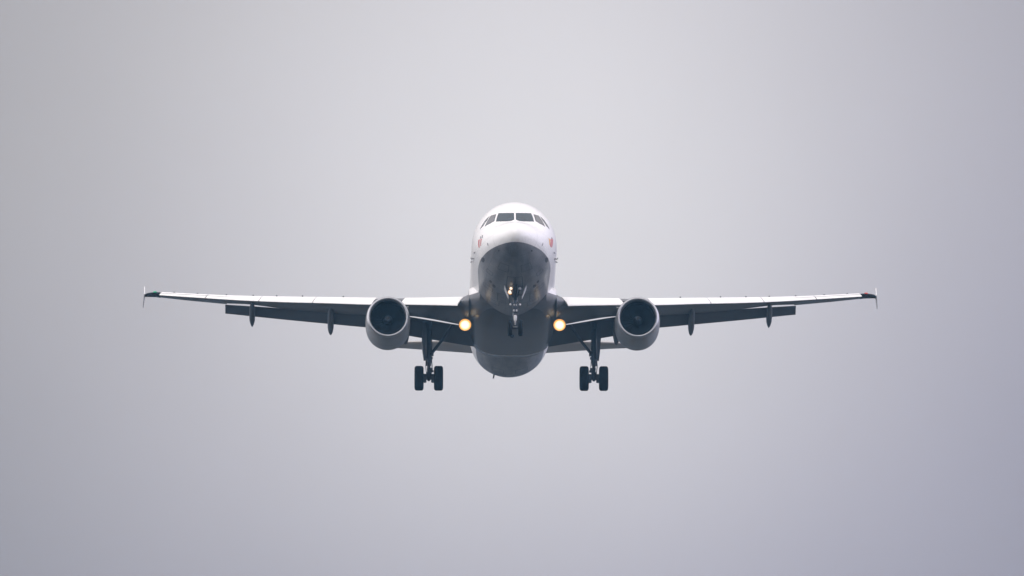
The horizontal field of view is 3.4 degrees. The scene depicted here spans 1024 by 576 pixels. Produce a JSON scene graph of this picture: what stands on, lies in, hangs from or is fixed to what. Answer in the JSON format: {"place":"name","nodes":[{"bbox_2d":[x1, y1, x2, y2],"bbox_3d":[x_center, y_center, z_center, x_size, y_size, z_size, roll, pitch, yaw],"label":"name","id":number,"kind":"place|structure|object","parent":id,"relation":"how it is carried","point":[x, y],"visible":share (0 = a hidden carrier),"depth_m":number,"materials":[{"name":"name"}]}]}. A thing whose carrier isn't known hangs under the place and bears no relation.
{"place":"outdoors","nodes":[
{"label":"outdoors","id":0,"kind":"place"},
{"bbox_2d":[143,202,877,390],"bbox_3d":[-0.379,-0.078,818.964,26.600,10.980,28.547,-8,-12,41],"label":"airliner","id":1,"kind":"object","parent":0,"point":[512,313],"visible":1,"depth_m":812.36,"materials":[{"name":"paint"}]},
{"bbox_2d":[485,214,495,225],"bbox_3d":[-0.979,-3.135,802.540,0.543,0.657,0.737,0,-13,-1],"label":"cockpit window","id":2,"kind":"structure","parent":1,"relation":"in","point":[491,219],"depth_m":802.48,"materials":[{"name":"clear glass"}]},
{"bbox_2d":[496,213,513,221],"bbox_3d":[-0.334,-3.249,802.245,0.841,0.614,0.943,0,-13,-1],"label":"cockpit window","id":3,"kind":"structure","parent":1,"relation":"in","point":[501,216],"depth_m":802.09,"materials":[{"name":"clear glass"}]},
{"bbox_2d":[516,213,533,221],"bbox_3d":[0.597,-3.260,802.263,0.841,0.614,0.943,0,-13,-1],"label":"cockpit window","id":4,"kind":"structure","parent":1,"relation":"in","point":[519,216],"depth_m":802.09,"materials":[{"name":"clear glass"}]},
{"bbox_2d":[533,214,544,225],"bbox_3d":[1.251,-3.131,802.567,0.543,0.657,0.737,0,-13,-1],"label":"cockpit window","id":5,"kind":"structure","parent":1,"relation":"in","point":[537,218],"depth_m":802.48,"materials":[{"name":"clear glass"}]},
{"bbox_2d":[0,0,1023,575],"label":"sky","id":6,"kind":"structure","parent":0,"point":[707,149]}
]}

